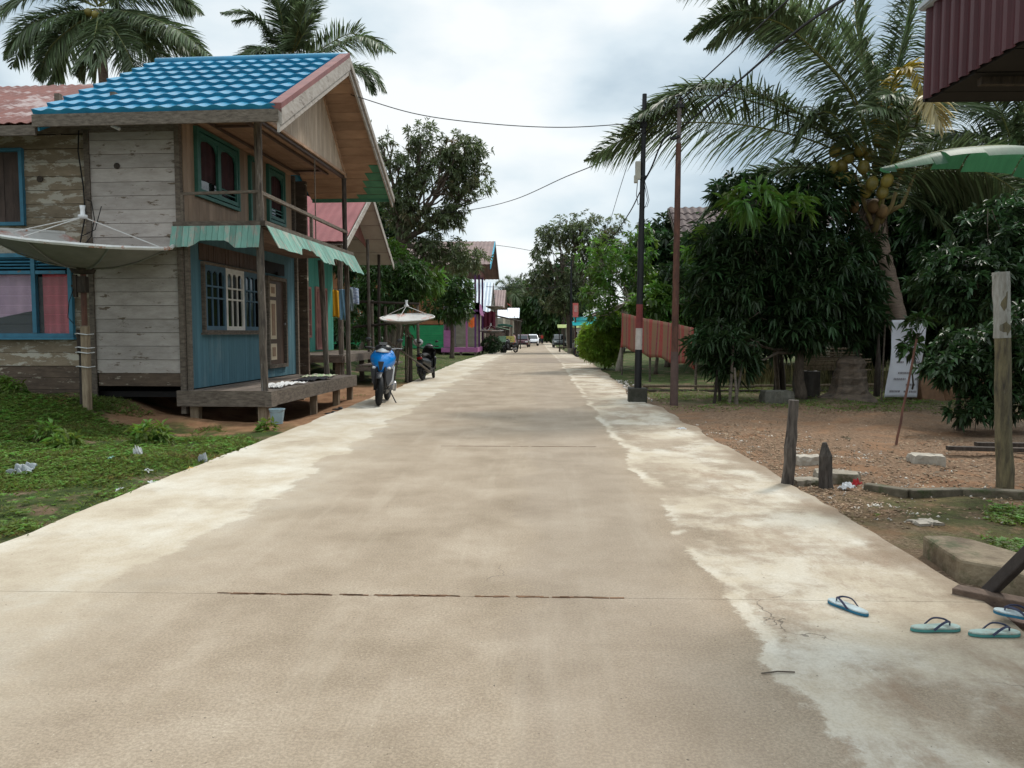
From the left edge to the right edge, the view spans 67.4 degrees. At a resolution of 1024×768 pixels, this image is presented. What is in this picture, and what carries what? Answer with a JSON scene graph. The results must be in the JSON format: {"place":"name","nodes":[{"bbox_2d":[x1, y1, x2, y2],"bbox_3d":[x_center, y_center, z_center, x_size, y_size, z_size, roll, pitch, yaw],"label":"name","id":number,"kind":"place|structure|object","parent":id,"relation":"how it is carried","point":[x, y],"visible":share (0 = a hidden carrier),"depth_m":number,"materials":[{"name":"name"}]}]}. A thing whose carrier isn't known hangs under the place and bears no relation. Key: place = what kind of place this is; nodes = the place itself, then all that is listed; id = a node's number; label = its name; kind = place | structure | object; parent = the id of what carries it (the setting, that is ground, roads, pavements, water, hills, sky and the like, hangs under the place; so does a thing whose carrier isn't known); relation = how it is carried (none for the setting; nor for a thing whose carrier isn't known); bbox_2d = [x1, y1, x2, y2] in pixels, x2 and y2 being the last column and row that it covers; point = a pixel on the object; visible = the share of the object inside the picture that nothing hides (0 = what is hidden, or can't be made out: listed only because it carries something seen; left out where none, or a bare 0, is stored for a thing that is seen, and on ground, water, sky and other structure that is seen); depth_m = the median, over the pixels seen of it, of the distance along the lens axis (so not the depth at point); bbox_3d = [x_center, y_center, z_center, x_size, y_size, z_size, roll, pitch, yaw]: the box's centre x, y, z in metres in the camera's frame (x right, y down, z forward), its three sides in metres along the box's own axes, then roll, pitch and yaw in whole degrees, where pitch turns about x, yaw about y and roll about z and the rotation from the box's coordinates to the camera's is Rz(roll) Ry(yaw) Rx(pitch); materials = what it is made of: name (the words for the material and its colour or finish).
{"place":"outdoors","nodes":[
{"label":"outdoors","id":0,"kind":"place"},
{"bbox_2d":[0,390,261,537],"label":"grass","id":1,"kind":"structure","parent":0,"point":[109,400],"depth_m":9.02,"materials":[{"name":"green plant"}]},
{"bbox_2d":[0,342,1023,767],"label":"road","id":2,"kind":"structure","parent":0,"point":[130,636],"depth_m":4.13,"materials":[{"name":"concrete"}]},
{"bbox_2d":[365,337,403,405],"bbox_3d":[-2.735,-0.291,16.503,0.821,1.408,2.114,3,4,-2],"label":"motor scooter","id":3,"kind":"object","parent":2,"relation":"on","point":[382,359],"visible":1,"depth_m":15.96,"materials":[{"name":"blue plastic"}]},
{"bbox_2d":[217,446,623,598],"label":"joint dirt","id":4,"kind":"structure","parent":2,"relation":"on","point":[416,595],"depth_m":4.38,"materials":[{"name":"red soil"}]},
{"bbox_2d":[416,340,438,379],"bbox_3d":[-2.722,-0.757,24.514,0.720,1.235,1.854,-3,3,10],"label":"motor scooter","id":5,"kind":"object","parent":2,"relation":"on","point":[427,360],"visible":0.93,"depth_m":24.56,"materials":[{"name":"black metal"}]},
{"bbox_2d":[828,596,868,616],"bbox_3d":[1.827,1.195,4.174,0.093,0.056,0.255,-2,4,-26],"label":"flip flop","id":6,"kind":"object","parent":2,"relation":"on","point":[837,601],"visible":1,"depth_m":4.16,"materials":[{"name":"blue plastic"}]},
{"bbox_2d":[910,617,960,632],"bbox_3d":[2.137,1.215,3.878,0.255,0.056,0.093,0,4,-4],"label":"flip flop","id":7,"kind":"object","parent":2,"relation":"on","point":[946,625],"visible":1,"depth_m":3.85,"materials":[{"name":"green plastic"}]},
{"bbox_2d":[968,622,1020,637],"bbox_3d":[2.393,1.219,3.812,0.255,0.056,0.093,0,4,-1],"label":"flip flop","id":8,"kind":"object","parent":2,"relation":"on","point":[1006,631],"visible":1,"depth_m":3.79,"materials":[{"name":"green plastic"}]},
{"bbox_2d":[993,604,1023,619],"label":"flip flop","id":9,"kind":"object","parent":2,"relation":"on","point":[1016,613],"visible":1,"depth_m":3.97,"materials":[{"name":"blue plastic"}]},
{"bbox_2d":[0,343,1023,631],"bbox_3d":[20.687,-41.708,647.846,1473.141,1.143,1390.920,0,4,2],"label":"ground","id":10,"kind":"structure","parent":0,"point":[824,425],"depth_m":11.78,"materials":[{"name":"brown soil"}]},
{"bbox_2d":[0,373,30,393],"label":"weed clump","id":11,"kind":"object","parent":10,"relation":"on","point":[8,386],"visible":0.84,"depth_m":12.76,"materials":[{"name":"green plant"}]},
{"bbox_2d":[5,462,36,474],"bbox_3d":[-5.184,0.885,8.103,0.301,0.103,0.235,-16,30,-22],"label":"plastic bag","id":12,"kind":"object","parent":10,"relation":"on","point":[27,466],"visible":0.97,"depth_m":8.09,"materials":[{"name":"white plastic"}]},
{"bbox_2d":[21,418,66,441],"bbox_3d":[-6.441,0.756,10.613,0.600,0.580,0.565,3,5,35],"label":"weed clump","id":13,"kind":"object","parent":10,"relation":"on","point":[36,432],"visible":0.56,"depth_m":10.54,"materials":[{"name":"green plant"}]},
{"bbox_2d":[40,428,87,448],"bbox_3d":[-5.830,0.831,10.018,0.613,0.530,0.502,0,4,2],"label":"weed clump","id":14,"kind":"object","parent":10,"relation":"on","point":[74,439],"visible":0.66,"depth_m":9.96,"materials":[{"name":"green plant"}]},
{"bbox_2d":[0,205,174,411],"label":"satellite dish","id":15,"kind":"object","parent":10,"relation":"on","point":[58,248],"visible":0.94,"depth_m":12.15,"materials":[{"name":"white metal"}]},
{"bbox_2d":[0,0,212,85],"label":"coconut palm","id":16,"kind":"object","parent":10,"relation":"on","point":[96,32],"visible":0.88,"depth_m":25.87,"materials":[{"name":"green plant"}]},
{"bbox_2d":[122,419,176,445],"bbox_3d":[-4.979,0.723,10.621,0.688,0.508,0.576,0,4,2],"label":"weed clump","id":17,"kind":"object","parent":10,"relation":"on","point":[161,436],"visible":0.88,"depth_m":10.54,"materials":[{"name":"green plant"}]},
{"bbox_2d":[0,52,394,421],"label":"timber house","id":18,"kind":"structure","parent":10,"relation":"on","point":[216,171],"depth_m":13.47,"materials":[{"name":"grey wood"}]},
{"bbox_2d":[0,148,26,225],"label":"window","id":19,"kind":"structure","parent":18,"relation":"in","point":[12,179],"depth_m":13.33,"materials":[{"name":"blue paint"}]},
{"bbox_2d":[0,253,77,339],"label":"window","id":20,"kind":"structure","parent":18,"relation":"in","point":[35,295],"depth_m":13.48,"materials":[{"name":"blue paint"}]},
{"bbox_2d":[193,125,240,211],"bbox_3d":[-5.505,-3.973,14.348,0.115,1.220,1.740,0,4,5],"label":"window","id":21,"kind":"structure","parent":18,"relation":"in","point":[216,161],"depth_m":14.29,"materials":[{"name":"teal paint"}]},
{"bbox_2d":[200,261,258,334],"bbox_3d":[-5.429,-1.629,15.061,0.160,1.312,2.660,0,4,5],"label":"window","id":22,"kind":"structure","parent":18,"relation":"in","point":[229,294],"depth_m":14.76,"materials":[{"name":"blue wood"}]},
{"bbox_2d":[247,155,262,220],"bbox_3d":[-5.369,-3.836,16.056,0.097,1.720,0.620,0,4,5],"label":"door","id":23,"kind":"structure","parent":18,"relation":"in","point":[250,159],"depth_m":15.77,"materials":[{"name":"teal paint"}]},
{"bbox_2d":[266,164,286,226],"bbox_3d":[-5.283,-4.185,17.151,0.115,1.230,0.980,0,4,5],"label":"window","id":24,"kind":"structure","parent":18,"relation":"in","point":[275,178],"depth_m":17.20,"materials":[{"name":"teal paint"}]},
{"bbox_2d":[265,261,288,368],"bbox_3d":[-5.275,-1.539,17.226,0.119,2.340,1.100,0,4,5],"label":"door","id":25,"kind":"structure","parent":18,"relation":"in","point":[275,287],"depth_m":17.23,"materials":[{"name":"brown wood"}]},
{"bbox_2d":[253,416,279,432],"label":"weed clump","id":26,"kind":"object","parent":10,"relation":"on","point":[259,428],"visible":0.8,"depth_m":12.22,"materials":[{"name":"green plant"}]},
{"bbox_2d":[269,408,284,423],"bbox_3d":[-3.942,0.539,12.887,0.267,0.250,0.266,0,4,2],"label":"bucket","id":27,"kind":"object","parent":10,"relation":"on","point":[277,414],"visible":0.81,"depth_m":12.80,"materials":[{"name":"blue plastic"}]},
{"bbox_2d":[220,0,395,95],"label":"coconut palm","id":28,"kind":"object","parent":10,"relation":"on","point":[293,20],"visible":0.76,"depth_m":28.87,"materials":[{"name":"green plant"}]},
{"bbox_2d":[307,196,402,380],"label":"village house","id":29,"kind":"structure","parent":10,"relation":"on","point":[367,244],"depth_m":24.75,"materials":[{"name":"wood"}]},
{"bbox_2d":[315,286,327,349],"bbox_3d":[-6.357,-2.184,25.612,0.070,2.050,1.250,0,4,3],"label":"door","id":30,"kind":"structure","parent":29,"relation":"in","point":[318,333],"depth_m":25.23,"materials":[{"name":"pink paint"}]},
{"bbox_2d":[353,300,419,353],"bbox_3d":[-4.104,-1.799,25.109,2.183,1.883,0.142,0,4,2],"label":"drying rack","id":31,"kind":"object","parent":29,"relation":"attached to","point":[385,323],"visible":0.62,"depth_m":25.07,"materials":[{"name":"brown wood"}]},
{"bbox_2d":[332,202,409,349],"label":"leafy bush","id":32,"kind":"object","parent":10,"relation":"on","point":[388,234],"visible":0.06,"depth_m":41.03,"materials":[{"name":"green plant"}]},
{"bbox_2d":[333,287,415,350],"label":"tree line","id":33,"kind":"object","parent":10,"relation":"on","point":[353,346],"visible":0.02,"depth_m":44.61,"materials":[{"name":"green plant"}]},
{"bbox_2d":[333,254,436,346],"bbox_3d":[-5.314,-2.911,31.116,4.619,4.736,2.428,0,4,2],"label":"leafy bush","id":34,"kind":"object","parent":10,"relation":"on","point":[397,293],"visible":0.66,"depth_m":30.62,"materials":[{"name":"green plant"}]},
{"bbox_2d":[379,300,434,382],"bbox_3d":[-3.212,-1.273,23.560,1.720,2.584,1.699,0,4,2],"label":"satellite dish","id":35,"kind":"object","parent":10,"relation":"on","point":[406,319],"visible":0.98,"depth_m":23.55,"materials":[{"name":"white metal"}]},
{"bbox_2d":[381,237,449,353],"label":"papaya tree","id":36,"kind":"object","parent":10,"relation":"on","point":[438,286],"visible":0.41,"depth_m":31.62,"materials":[{"name":"green plant"}]},
{"bbox_2d":[333,241,498,355],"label":"village house","id":37,"kind":"structure","parent":10,"relation":"on","point":[431,332],"depth_m":53.15,"materials":[{"name":"pink paint"}]},
{"bbox_2d":[481,311,495,328],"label":"hanging cloth","id":38,"kind":"object","parent":37,"relation":"hanging from","point":[488,317],"visible":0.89,"depth_m":59.88,"materials":[{"name":"fabric"}]},
{"bbox_2d":[371,117,497,364],"bbox_3d":[-3.490,-6.159,33.799,5.822,10.821,2.534,0,4,2],"label":"mango tree","id":39,"kind":"object","parent":10,"relation":"on","point":[417,178],"visible":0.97,"depth_m":33.37,"materials":[{"name":"green plant"}]},
{"bbox_2d":[421,266,476,358],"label":"leafy tree","id":40,"kind":"object","parent":10,"relation":"on","point":[456,299],"visible":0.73,"depth_m":44.38,"materials":[{"name":"green plant"}]},
{"bbox_2d":[455,282,495,351],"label":"village house","id":41,"kind":"structure","parent":10,"relation":"on","point":[488,296],"depth_m":68.10,"materials":[{"name":"white metal"}]},
{"bbox_2d":[480,335,506,353],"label":"shrub","id":42,"kind":"object","parent":10,"relation":"on","point":[489,347],"visible":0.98,"depth_m":57.84,"materials":[{"name":"green plant"}]},
{"bbox_2d":[485,290,507,342],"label":"village house","id":43,"kind":"structure","parent":10,"relation":"on","point":[501,296],"depth_m":85.94,"materials":[{"name":"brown wood"}]},
{"bbox_2d":[498,308,519,335],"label":"roadside stall","id":44,"kind":"object","parent":10,"relation":"on","point":[513,313],"visible":0.34,"depth_m":96.77,"materials":[{"name":"white metal"}]},
{"bbox_2d":[495,274,526,344],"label":"tree","id":45,"kind":"object","parent":10,"relation":"on","point":[514,292],"visible":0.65,"depth_m":118.99,"materials":[{"name":"green plant"}]},
{"bbox_2d":[504,279,542,333],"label":"distant tree","id":46,"kind":"object","parent":10,"relation":"on","point":[526,311],"visible":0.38,"depth_m":147.41,"materials":[{"name":"green plant"}]},
{"bbox_2d":[525,313,565,342],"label":"distant tree","id":47,"kind":"object","parent":10,"relation":"on","point":[537,327],"visible":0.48,"depth_m":147.48,"materials":[{"name":"green plant"}]},
{"bbox_2d":[528,252,594,333],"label":"distant tree","id":48,"kind":"object","parent":10,"relation":"on","point":[534,299],"visible":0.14,"depth_m":128.06,"materials":[{"name":"green plant"}]},
{"bbox_2d":[568,260,572,352],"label":"utility pole","id":49,"kind":"object","parent":10,"relation":"on","point":[570,349],"visible":0.88,"depth_m":59.56,"materials":[{"name":"black paint"}]},
{"bbox_2d":[519,209,630,352],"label":"dark tree","id":50,"kind":"object","parent":10,"relation":"on","point":[558,298],"visible":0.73,"depth_m":60.90,"materials":[{"name":"green plant"}]},
{"bbox_2d":[574,308,624,368],"bbox_3d":[3.637,-1.800,30.867,2.337,2.553,1.742,0,4,2],"label":"roadside bush","id":51,"kind":"object","parent":10,"relation":"on","point":[601,347],"visible":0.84,"depth_m":30.44,"materials":[{"name":"green plant"}]},
{"bbox_2d":[573,223,661,370],"bbox_3d":[4.082,-3.304,29.678,3.547,5.731,2.200,0,4,2],"label":"slim tree","id":52,"kind":"object","parent":10,"relation":"on","point":[604,277],"visible":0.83,"depth_m":29.42,"materials":[{"name":"green plant"}]},
{"bbox_2d":[627,93,648,402],"bbox_3d":[2.752,-2.875,16.646,0.426,6.663,0.402,0,4,2],"label":"utility pole","id":53,"kind":"object","parent":10,"relation":"on","point":[637,392],"visible":0.97,"depth_m":16.62,"materials":[{"name":"grey concrete"}]},
{"bbox_2d":[351,94,640,127],"bbox_3d":[-0.311,-5.761,16.232,6.204,0.736,0.301,0,4,-1],"label":"overhead cable","id":54,"kind":"object","parent":53,"relation":"attached to","point":[496,124],"visible":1,"depth_m":16.29,"materials":[{"name":"rubber"}]},
{"bbox_2d":[644,0,788,133],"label":"overhead cable","id":55,"kind":"object","parent":53,"relation":"attached to","point":[768,17],"visible":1,"depth_m":11.62,"materials":[{"name":"rubber"}]},
{"bbox_2d":[620,313,696,388],"bbox_3d":[4.356,-1.159,23.846,0.155,2.258,7.170,-1,4,-8],"label":"fence","id":56,"kind":"object","parent":10,"relation":"on","point":[656,338],"visible":0.69,"depth_m":23.51,"materials":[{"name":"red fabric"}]},
{"bbox_2d":[620,211,699,366],"bbox_3d":[6.737,-3.981,32.609,4.510,6.647,3.325,0,4,2],"label":"leafy tree","id":57,"kind":"object","parent":10,"relation":"on","point":[661,234],"visible":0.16,"depth_m":31.71,"materials":[{"name":"green plant"}]},
{"bbox_2d":[623,278,700,373],"bbox_3d":[5.562,-2.067,27.745,3.188,3.545,1.982,0,4,2],"label":"leafy bush","id":58,"kind":"object","parent":10,"relation":"on","point":[659,308],"visible":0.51,"depth_m":27.30,"materials":[{"name":"green plant"}]},
{"bbox_2d":[316,348,1023,551],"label":"grass","id":59,"kind":"structure","parent":10,"relation":"on","point":[984,506],"depth_m":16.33,"materials":[{"name":"green plant"}]},
{"bbox_2d":[670,94,686,405],"bbox_3d":[3.468,-2.762,16.188,0.322,6.559,0.176,0,4,2],"label":"utility pole","id":60,"kind":"object","parent":10,"relation":"on","point":[674,336],"visible":0.95,"depth_m":16.16,"materials":[{"name":"brown paint"}]},
{"bbox_2d":[681,0,844,127],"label":"overhead cable","id":61,"kind":"object","parent":60,"relation":"attached to","point":[838,2],"visible":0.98,"depth_m":10.67,"materials":[{"name":"rubber"}]},
{"bbox_2d":[650,215,805,371],"bbox_3d":[7.965,-3.172,27.611,5.899,5.766,3.955,0,4,2],"label":"leafy tree","id":62,"kind":"object","parent":10,"relation":"on","point":[666,271],"visible":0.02,"depth_m":27.59,"materials":[{"name":"green plant"}]},
{"bbox_2d":[672,174,823,389],"bbox_3d":[5.241,-2.021,17.419,2.927,4.916,3.864,0,4,2],"label":"mango tree","id":63,"kind":"object","parent":10,"relation":"on","point":[779,203],"visible":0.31,"depth_m":16.08,"materials":[{"name":"green plant"}]},
{"bbox_2d":[643,383,884,392],"bbox_3d":[8.207,0.164,19.812,9.767,0.364,0.110,0,4,2],"label":"bamboo rail","id":64,"kind":"object","parent":10,"relation":"on","point":[733,386],"visible":0.27,"depth_m":19.86,"materials":[{"name":"brown wood"}]},
{"bbox_2d":[759,390,794,404],"bbox_3d":[5.900,0.331,17.137,0.711,0.397,0.535,0,4,-4],"label":"rock","id":65,"kind":"object","parent":10,"relation":"on","point":[777,396],"visible":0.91,"depth_m":16.95,"materials":[{"name":"grey stone"}]},
{"bbox_2d":[780,354,785,389],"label":"sapling stem","id":66,"kind":"object","parent":10,"relation":"on","point":[782,379],"visible":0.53,"depth_m":19.53,"materials":[{"name":"brown wood"}]},
{"bbox_2d":[671,161,900,398],"bbox_3d":[6.302,-2.373,17.866,5.225,5.559,3.782,0,4,2],"label":"mango tree","id":67,"kind":"object","parent":10,"relation":"on","point":[768,290],"visible":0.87,"depth_m":17.32,"materials":[{"name":"green plant"}]},
{"bbox_2d":[781,400,798,485],"bbox_3d":[2.766,0.635,7.657,0.148,0.957,0.128,-1,4,-19],"label":"wooden post","id":68,"kind":"object","parent":10,"relation":"on","point":[789,464],"visible":0.88,"depth_m":7.61,"materials":[{"name":"black wood"}]},
{"bbox_2d":[583,0,1023,330],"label":"coconut palm","id":69,"kind":"object","parent":10,"relation":"on","point":[898,117],"visible":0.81,"depth_m":17.42,"materials":[{"name":"green plant"}]},
{"bbox_2d":[792,370,819,396],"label":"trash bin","id":70,"kind":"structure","parent":10,"relation":"on","point":[812,380],"depth_m":18.32,"materials":[{"name":"black plastic"}]},
{"bbox_2d":[794,476,818,486],"bbox_3d":[2.986,1.030,7.836,0.336,0.148,0.237,-1,4,-15],"label":"stone","id":71,"kind":"object","parent":10,"relation":"on","point":[805,481],"visible":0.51,"depth_m":7.74,"materials":[{"name":"concrete"}]},
{"bbox_2d":[796,454,818,465],"bbox_3d":[3.452,0.924,8.990,0.344,0.187,0.237,0,4,-4],"label":"stone","id":72,"kind":"object","parent":10,"relation":"on","point":[806,460],"visible":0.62,"depth_m":8.89,"materials":[{"name":"grey stone"}]},
{"bbox_2d":[698,322,944,374],"bbox_3d":[22.909,-3.275,32.245,31.836,7.181,20.161,0,4,2],"label":"tree line","id":73,"kind":"object","parent":10,"relation":"on","point":[886,354],"visible":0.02,"depth_m":24.41,"materials":[{"name":"green plant"}]},
{"bbox_2d":[818,442,833,488],"bbox_3d":[3.114,0.848,7.602,0.150,0.545,0.145,1,4,21],"label":"wooden post","id":74,"kind":"object","parent":10,"relation":"on","point":[825,472],"visible":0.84,"depth_m":7.55,"materials":[{"name":"black wood"}]},
{"bbox_2d":[650,389,1023,507],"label":"leaf litter","id":75,"kind":"object","parent":10,"relation":"on","point":[949,467],"visible":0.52,"depth_m":11.45,"materials":[{"name":"brown plant"}]},
{"bbox_2d":[813,468,860,484],"bbox_3d":[3.379,1.002,7.984,0.468,0.197,0.310,1,4,19],"label":"concrete block","id":76,"kind":"object","parent":10,"relation":"on","point":[840,476],"depth_m":7.87,"materials":[{"name":"grey concrete"}]},
{"bbox_2d":[804,348,871,383],"bbox_3d":[8.775,-0.389,20.894,2.005,1.205,0.210,0,4,-3],"label":"bamboo pile","id":77,"kind":"object","parent":10,"relation":"on","point":[821,361],"visible":0.38,"depth_m":20.80,"materials":[{"name":"brown wood"}]},
{"bbox_2d":[817,356,877,401],"bbox_3d":[7.821,-0.116,17.743,1.400,1.070,1.315,-3,5,-41],"label":"tree stump","id":78,"kind":"object","parent":10,"relation":"on","point":[849,380],"visible":0.95,"depth_m":17.50,"materials":[{"name":"wood"}]},
{"bbox_2d":[686,412,1023,528],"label":"gravel","id":79,"kind":"structure","parent":10,"relation":"on","point":[839,507],"depth_m":8.13,"materials":[{"name":"brown gravel"}]},
{"bbox_2d":[873,334,880,396],"bbox_3d":[9.019,-0.451,18.944,0.176,1.582,0.167,0,4,2],"label":"sapling stem","id":80,"kind":"object","parent":10,"relation":"on","point":[877,382],"visible":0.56,"depth_m":18.91,"materials":[{"name":"brown wood"}]},
{"bbox_2d":[823,167,974,364],"bbox_3d":[11.842,-3.215,23.427,5.784,7.182,3.727,0,4,2],"label":"leafy tree","id":81,"kind":"object","parent":10,"relation":"on","point":[904,249],"visible":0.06,"depth_m":22.59,"materials":[{"name":"green plant"}]},
{"bbox_2d":[881,318,925,400],"bbox_3d":[8.976,-0.546,17.566,0.999,1.953,0.318,0,4,2],"label":"printed sack sheet","id":82,"kind":"object","parent":10,"relation":"on","point":[897,378],"visible":0.62,"depth_m":17.58,"materials":[{"name":"white plastic"}]},
{"bbox_2d":[895,339,917,444],"bbox_3d":[5.417,0.152,10.564,0.271,1.535,0.039,0,4,2],"label":"iron rod","id":83,"kind":"object","parent":10,"relation":"on","point":[904,401],"visible":0.93,"depth_m":10.55,"materials":[{"name":"metal"}]},
{"bbox_2d":[894,311,939,399],"bbox_3d":[8.820,-0.576,17.026,0.942,2.085,1.282,0,4,2],"label":"leafy bush","id":84,"kind":"object","parent":10,"relation":"on","point":[904,347],"visible":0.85,"depth_m":16.68,"materials":[{"name":"green plant"}]},
{"bbox_2d":[905,518,944,525],"bbox_3d":[3.307,1.141,6.154,0.250,0.117,0.174,-1,4,-10],"label":"stone","id":85,"kind":"object","parent":10,"relation":"on","point":[924,521],"visible":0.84,"depth_m":6.11,"materials":[{"name":"grey stone"}]},
{"bbox_2d":[906,452,945,466],"bbox_3d":[4.808,0.904,8.905,0.402,0.188,0.261,1,4,10],"label":"stone","id":86,"kind":"object","parent":10,"relation":"on","point":[924,458],"visible":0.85,"depth_m":8.82,"materials":[{"name":"grey stone"}]},
{"bbox_2d":[863,483,1023,499],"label":"mossy kerb","id":87,"kind":"structure","parent":10,"relation":"on","point":[938,492],"depth_m":7.20,"materials":[{"name":"concrete"}]},
{"bbox_2d":[903,374,983,400],"bbox_3d":[9.997,0.006,17.894,1.432,0.864,0.989,0,4,2],"label":"earth heap","id":88,"kind":"object","parent":10,"relation":"on","point":[925,391],"visible":0.06,"depth_m":17.54,"materials":[{"name":"red soil"}]},
{"bbox_2d":[879,145,1023,177],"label":"umbrella","id":89,"kind":"object","parent":10,"relation":"on","point":[998,158],"visible":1,"depth_m":8.07,"materials":[{"name":"green fabric"}]},
{"bbox_2d":[892,139,1023,352],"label":"leafy tree","id":90,"kind":"object","parent":10,"relation":"on","point":[918,224],"visible":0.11,"depth_m":19.23,"materials":[{"name":"green plant"}]},
{"bbox_2d":[898,187,1023,333],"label":"leafy bush","id":91,"kind":"object","parent":10,"relation":"on","point":[960,294],"visible":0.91,"depth_m":14.01,"materials":[{"name":"green plant"}]},
{"bbox_2d":[907,101,1023,383],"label":"coconut palm","id":92,"kind":"object","parent":10,"relation":"on","point":[1017,123],"visible":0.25,"depth_m":20.10,"materials":[{"name":"green plant"}]},
{"bbox_2d":[911,299,1023,431],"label":"leafy bush","id":93,"kind":"object","parent":10,"relation":"on","point":[965,366],"visible":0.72,"depth_m":11.75,"materials":[{"name":"green plant"}]},
{"bbox_2d":[918,0,1023,101],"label":"porch canopy","id":94,"kind":"object","parent":10,"relation":"on","point":[973,50],"visible":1,"depth_m":4.95,"materials":[{"name":"red metal"}]},
{"bbox_2d":[923,536,1023,596],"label":"concrete slab","id":95,"kind":"object","parent":10,"relation":"on","point":[969,561],"depth_m":4.81,"materials":[{"name":"grey concrete"}]},
{"bbox_2d":[946,445,1023,451],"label":"plank","id":96,"kind":"object","parent":10,"relation":"on","point":[977,448],"visible":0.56,"depth_m":9.65,"materials":[{"name":"brown wood"}]},
{"bbox_2d":[952,584,1023,611],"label":"timber beam","id":97,"kind":"structure","parent":10,"relation":"on","point":[998,599],"depth_m":4.29,"materials":[{"name":"wood"}]},
{"bbox_2d":[981,546,1023,591],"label":"leaning pole","id":98,"kind":"object","parent":10,"relation":"on","point":[1007,573],"visible":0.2,"depth_m":4.21,"materials":[{"name":"brown wood"}]},
{"bbox_2d":[992,271,1014,488],"bbox_3d":[4.826,0.013,7.545,0.286,2.219,0.177,0,4,2],"label":"wooden post","id":99,"kind":"object","parent":10,"relation":"on","point":[1004,454],"visible":0.97,"depth_m":7.50,"materials":[{"name":"brown wood"}]},
{"bbox_2d":[0,0,1023,312],"label":"sky","id":100,"kind":"structure","parent":0,"point":[542,63],"materials":[{"name":"white"}]},
{"bbox_2d":[665,206,845,340],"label":"village house","id":101,"kind":"structure","parent":0,"point":[687,214],"depth_m":31.87,"materials":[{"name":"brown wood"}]},
{"bbox_2d":[727,357,988,388],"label":"dry grass","id":102,"kind":"structure","parent":0,"point":[769,378],"depth_m":21.01,"materials":[{"name":"plant"}]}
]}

